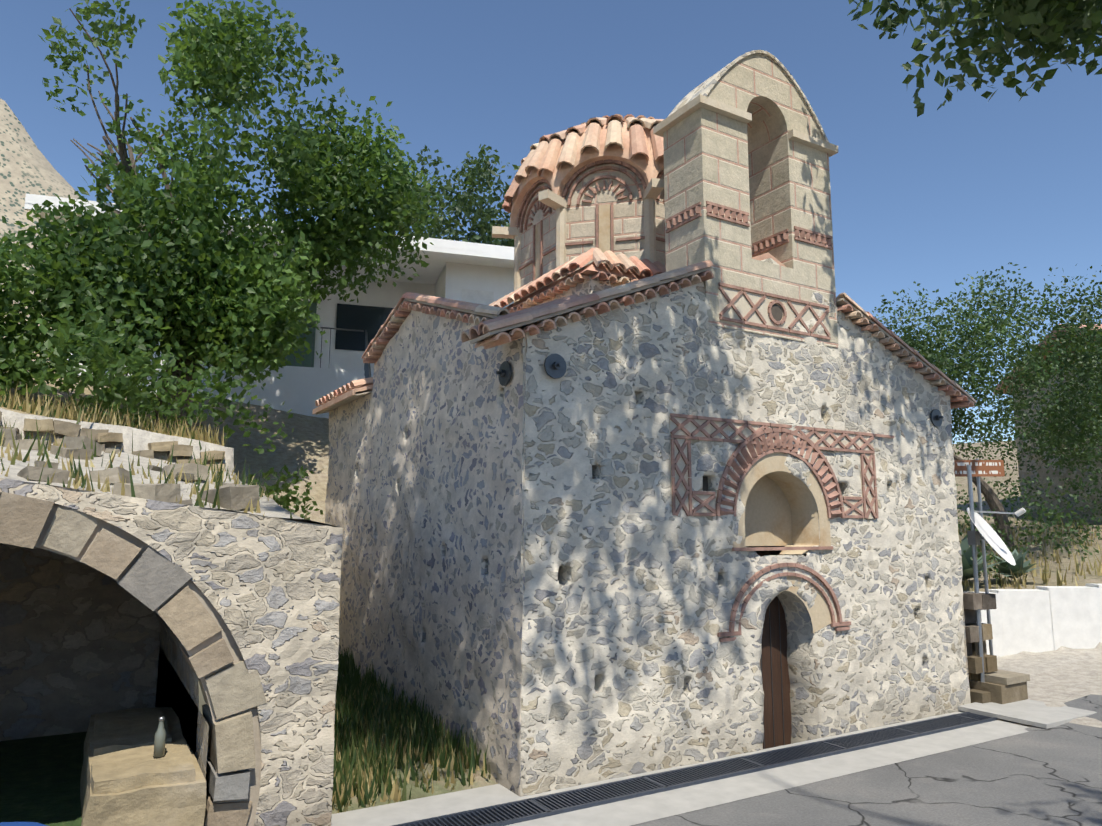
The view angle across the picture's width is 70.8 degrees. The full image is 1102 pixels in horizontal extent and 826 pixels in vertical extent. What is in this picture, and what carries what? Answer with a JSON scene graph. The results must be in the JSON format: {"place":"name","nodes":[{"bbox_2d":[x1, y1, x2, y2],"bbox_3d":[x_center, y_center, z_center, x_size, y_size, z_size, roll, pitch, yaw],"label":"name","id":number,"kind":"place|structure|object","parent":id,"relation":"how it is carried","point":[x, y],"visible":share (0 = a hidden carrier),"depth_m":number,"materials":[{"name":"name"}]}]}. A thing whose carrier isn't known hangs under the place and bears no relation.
{"place":"outdoors","nodes":[
{"label":"outdoors","id":0,"kind":"place"},
{"bbox_2d":[0,98,78,301],"bbox_3d":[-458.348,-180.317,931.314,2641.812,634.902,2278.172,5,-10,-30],"label":"hillside","id":1,"kind":"structure","parent":0,"point":[26,167],"depth_m":804.04,"materials":[{"name":"white stone"}]},
{"bbox_2d":[0,301,1101,813],"bbox_3d":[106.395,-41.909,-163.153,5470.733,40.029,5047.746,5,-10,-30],"label":"terrain","id":2,"kind":"structure","parent":0,"point":[1060,675],"depth_m":11.84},
{"bbox_2d":[0,822,46,825],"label":"stump and tarp","id":3,"kind":"object","parent":2,"relation":"on","point":[19,824],"visible":1,"depth_m":4.73,"materials":[{"name":"blue plastic"}]},
{"bbox_2d":[0,411,259,510],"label":"dry stone wall and rocks","id":4,"kind":"structure","parent":2,"relation":"on","point":[233,497],"depth_m":7.05,"materials":[{"name":"beige stone"}]},
{"bbox_2d":[0,241,322,519],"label":"bushes","id":5,"kind":"object","parent":2,"relation":"on","point":[101,349],"visible":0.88,"depth_m":10.40,"materials":[{"name":"green plant"}]},
{"bbox_2d":[0,478,342,825],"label":"stone wall","id":6,"kind":"structure","parent":2,"relation":"on","point":[111,602],"depth_m":4.88,"materials":[{"name":"stone"}]},
{"bbox_2d":[80,707,205,825],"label":"stone block","id":7,"kind":"structure","parent":6,"relation":"on","point":[127,778],"depth_m":4.44,"materials":[{"name":"beige stone"}]},
{"bbox_2d":[153,716,165,756],"bbox_3d":[-2.375,1.966,4.710,0.061,0.225,0.064,5,-10,-30],"label":"bottle","id":8,"kind":"object","parent":7,"relation":"on","point":[159,742],"visible":1,"depth_m":4.69,"materials":[{"name":"glass"}]},
{"bbox_2d":[0,0,440,434],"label":"tree","id":9,"kind":"object","parent":2,"relation":"on","point":[210,286],"visible":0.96,"depth_m":13.35,"materials":[{"name":"green plant"}]},
{"bbox_2d":[24,194,513,418],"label":"white house","id":10,"kind":"structure","parent":2,"relation":"on","point":[478,273],"depth_m":19.16,"materials":[{"name":"paint"}]},
{"bbox_2d":[155,326,370,377],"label":"house railings","id":11,"kind":"object","parent":10,"relation":"on","point":[367,369],"visible":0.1,"depth_m":17.75,"materials":[{"name":"metal"}]},
{"bbox_2d":[395,144,519,246],"bbox_3d":[-3.741,-6.537,35.287,8.302,11.218,8.427,5,-10,-30],"label":"dark tree","id":12,"kind":"object","parent":2,"relation":"on","point":[482,227],"visible":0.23,"depth_m":33.40,"materials":[{"name":"green plant"}]},
{"bbox_2d":[325,258,970,796],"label":"church walls","id":13,"kind":"structure","parent":2,"relation":"on","point":[541,584],"depth_m":6.83,"materials":[{"name":"grey stone"}]},
{"bbox_2d":[312,248,976,414],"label":"roof tiles","id":14,"kind":"object","parent":13,"relation":"on","point":[590,289],"visible":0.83,"depth_m":7.81,"materials":[{"name":"ceramic"}]},
{"bbox_2d":[492,114,665,302],"bbox_3d":[0.903,-2.492,9.900,3.100,2.770,3.100,5,-10,-30],"label":"dome drum","id":15,"kind":"object","parent":14,"relation":"on","point":[578,190],"visible":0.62,"depth_m":8.71,"materials":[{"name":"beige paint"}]},
{"bbox_2d":[496,354,943,426],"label":"tie rod plates","id":16,"kind":"object","parent":13,"relation":"on","point":[555,366],"visible":0.98,"depth_m":6.15,"materials":[{"name":"metal"}]},
{"bbox_2d":[653,50,838,347],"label":"bell tower","id":17,"kind":"structure","parent":13,"relation":"on","point":[749,149],"depth_m":7.69,"materials":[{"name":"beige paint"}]},
{"bbox_2d":[760,596,791,748],"bbox_3d":[1.974,2.571,7.293,0.950,2.100,0.070,5,-10,-30],"label":"door","id":18,"kind":"structure","parent":13,"relation":"in","point":[777,703],"depth_m":7.38,"materials":[{"name":"brown wood"}]},
{"bbox_2d":[669,282,893,641],"bbox_3d":[2.311,0.455,7.403,3.020,3.220,0.102,5,-10,-30],"label":"brick decoration","id":19,"kind":"object","parent":13,"relation":"attached to","point":[766,447],"visible":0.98,"depth_m":7.28,"materials":[{"name":"red brick"}]},
{"bbox_2d":[331,699,1096,825],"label":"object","id":20,"kind":"object","parent":2,"relation":"on","point":[630,800],"visible":1,"depth_m":5.88,"materials":[{"name":"concrete"}]},
{"bbox_2d":[847,0,1101,116],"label":"tree","id":21,"kind":"object","parent":2,"relation":"on","point":[1048,24],"visible":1,"depth_m":7.62,"materials":[{"name":"green plant"}]},
{"bbox_2d":[872,262,1101,552],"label":"olive tree","id":22,"kind":"object","parent":2,"relation":"on","point":[942,360],"visible":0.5,"depth_m":14.26,"materials":[{"name":"green plant"}]},
{"bbox_2d":[954,459,1025,681],"bbox_3d":[5.060,1.817,8.842,0.594,2.670,0.941,-2,-9,16],"label":"sign and dish","id":23,"kind":"object","parent":2,"relation":"on","point":[976,468],"visible":0.96,"depth_m":8.92,"materials":[{"name":"metal"}]},
{"bbox_2d":[963,592,1029,703],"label":"stone steps","id":24,"kind":"structure","parent":2,"relation":"on","point":[998,686],"depth_m":8.52,"materials":[{"name":"beige stone"}]},
{"bbox_2d":[960,537,1047,580],"bbox_3d":[6.387,2.287,12.135,2.613,0.728,1.588,1,-8,-6],"label":"agave","id":25,"kind":"object","parent":2,"relation":"on","point":[967,569],"visible":0.38,"depth_m":11.89,"materials":[{"name":"green plant"}]},
{"bbox_2d":[952,424,1101,584],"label":"shrubs","id":26,"kind":"object","parent":2,"relation":"on","point":[1058,516],"visible":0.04,"depth_m":13.78,"materials":[{"name":"green plant"}]},
{"bbox_2d":[979,584,1101,656],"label":"white garden wall","id":27,"kind":"structure","parent":2,"relation":"on","point":[1043,618],"depth_m":10.91,"materials":[{"name":"white paint"}]},
{"bbox_2d":[993,324,1101,521],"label":"stone house","id":28,"kind":"structure","parent":2,"relation":"on","point":[1042,479],"depth_m":19.02,"materials":[{"name":"stone"}]},
{"bbox_2d":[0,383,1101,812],"bbox_3d":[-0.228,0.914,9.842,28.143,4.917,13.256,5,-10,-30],"label":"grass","id":29,"kind":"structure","parent":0,"point":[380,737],"depth_m":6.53,"materials":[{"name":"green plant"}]},
{"bbox_2d":[0,0,1101,714],"label":"sky","id":30,"kind":"structure","parent":0,"point":[935,198],"materials":[{"name":"blue"}]},
{"bbox_2d":[631,694,1101,825],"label":"road asphalt","id":31,"kind":"structure","parent":0,"point":[1038,776],"depth_m":5.59,"materials":[{"name":"grey asphalt"}]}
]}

